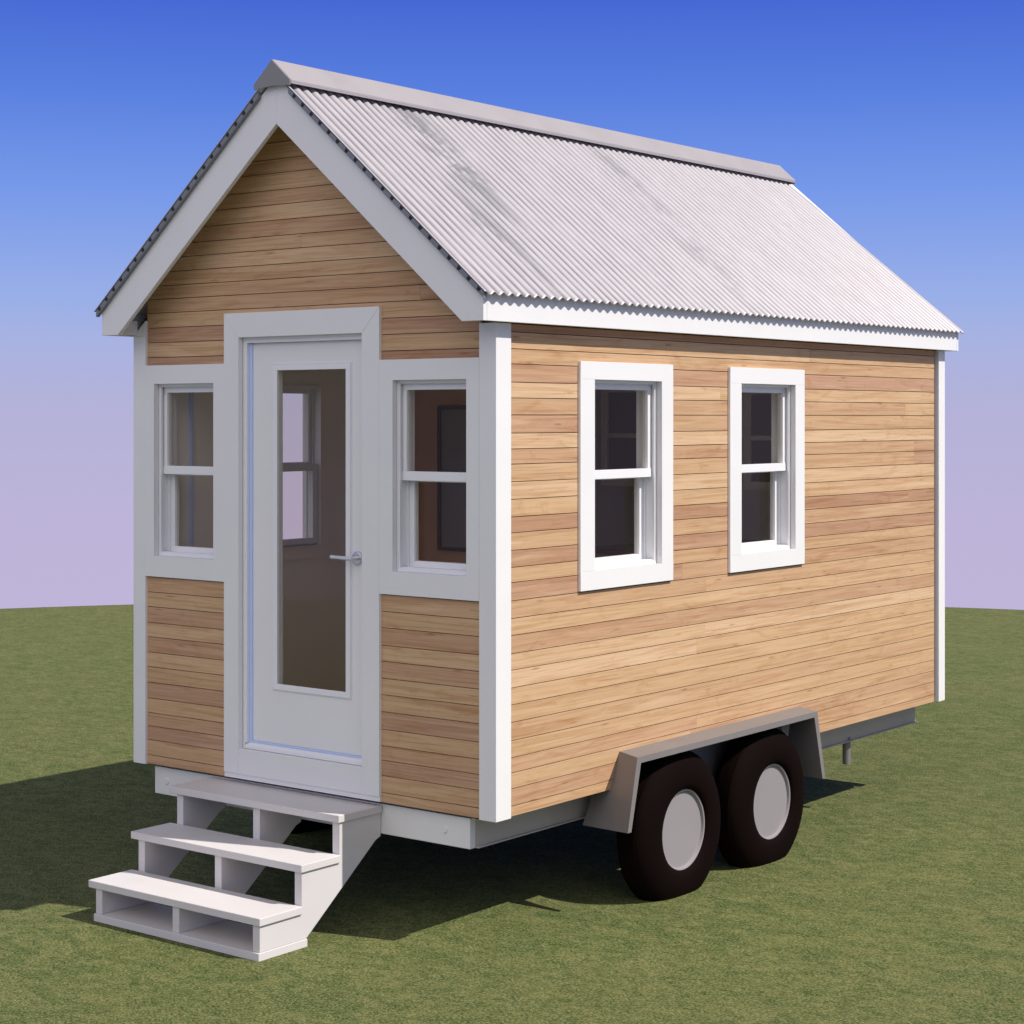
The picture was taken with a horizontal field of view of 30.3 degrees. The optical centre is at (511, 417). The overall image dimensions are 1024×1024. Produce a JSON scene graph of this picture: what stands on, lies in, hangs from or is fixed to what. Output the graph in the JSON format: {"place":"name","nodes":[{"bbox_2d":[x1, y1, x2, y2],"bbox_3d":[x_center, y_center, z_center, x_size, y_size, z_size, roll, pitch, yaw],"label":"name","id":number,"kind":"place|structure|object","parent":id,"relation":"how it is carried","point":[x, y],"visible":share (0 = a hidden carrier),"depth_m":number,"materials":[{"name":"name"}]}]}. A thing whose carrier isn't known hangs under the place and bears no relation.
{"place":"outdoors","nodes":[
{"label":"outdoors","id":0,"kind":"place"},
{"bbox_2d":[415,389,465,562],"bbox_3d":[-0.229,0.743,11.324,0.670,2.000,0.525,0,0,38],"label":"wardrobe","id":1,"kind":"object","parent":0,"point":[440,430],"visible":0.23,"depth_m":11.15,"materials":[{"name":"brown wood"}]},
{"bbox_2d":[0,604,1023,1023],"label":"ground","id":2,"kind":"structure","parent":0,"point":[888,888],"depth_m":9.20,"materials":[{"name":"green plant"}]},
{"bbox_2d":[89,777,381,961],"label":"entry steps","id":3,"kind":"structure","parent":2,"relation":"on","point":[197,915],"depth_m":8.75,"materials":[{"name":"paint"}]},
{"bbox_2d":[94,59,963,901],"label":"tiny house","id":4,"kind":"structure","parent":2,"relation":"on","point":[684,691],"depth_m":9.43,"materials":[{"name":"brown wood"}]},
{"bbox_2d":[159,383,212,558],"bbox_3d":[-1.613,0.271,9.680,0.440,0.884,0.119,0,0,38],"label":"window","id":5,"kind":"structure","parent":4,"relation":"in","point":[169,472],"depth_m":9.77,"materials":[{"name":"white plastic"}]},
{"bbox_2d":[243,333,361,765],"bbox_3d":[-0.985,0.623,9.166,0.822,2.035,0.162,0,0,38],"label":"door","id":6,"kind":"structure","parent":4,"relation":"in","point":[314,723],"depth_m":9.27,"materials":[{"name":"white plastic"}]},
{"bbox_2d":[283,373,327,560],"bbox_3d":[-1.295,0.277,10.584,0.150,1.081,0.719,0,0,38],"label":"window","id":7,"kind":"structure","parent":4,"relation":"in","point":[313,387],"depth_m":10.75,"materials":[{"name":"white paint"}]},
{"bbox_2d":[397,379,465,575],"bbox_3d":[-0.323,0.271,8.680,0.439,0.884,0.119,0,0,38],"label":"window","id":8,"kind":"structure","parent":4,"relation":"in","point":[408,479],"depth_m":8.77,"materials":[{"name":"white plastic"}]},
{"bbox_2d":[601,390,635,485],"bbox_3d":[0.922,0.123,12.915,0.400,0.680,0.531,0,0,38],"label":"wall cabinet","id":9,"kind":"object","parent":4,"relation":"attached to","point":[618,429],"depth_m":12.75,"materials":[{"name":"paint"}]},
{"bbox_2d":[576,361,672,591],"bbox_3d":[0.507,0.277,9.237,0.150,1.081,0.798,0,0,38],"label":"window","id":10,"kind":"structure","parent":4,"relation":"in","point":[652,475],"depth_m":9.37,"materials":[{"name":"white paint"}]},
{"bbox_2d":[744,393,770,489],"bbox_3d":[1.800,0.133,12.235,0.380,0.660,0.531,0,0,38],"label":"wall cabinet","id":11,"kind":"object","parent":4,"relation":"attached to","point":[757,428],"depth_m":12.10,"materials":[{"name":"paint"}]},
{"bbox_2d":[726,367,804,572],"bbox_3d":[1.331,0.277,10.300,0.150,1.081,0.797,0,0,38],"label":"window","id":12,"kind":"structure","parent":4,"relation":"in","point":[786,468],"depth_m":10.48,"materials":[{"name":"white paint"}]},
{"bbox_2d":[0,0,1023,609],"label":"sky","id":13,"kind":"structure","parent":0,"point":[902,121],"materials":[{"name":"blue"}]},
{"bbox_2d":[595,539,763,557],"bbox_3d":[1.532,1.282,12.395,2.140,0.920,0.606,0,0,38],"label":"kitchen counter","id":14,"kind":"object","parent":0,"point":[612,550],"visible":0.04,"depth_m":12.73,"materials":[{"name":"paint"}]}
]}

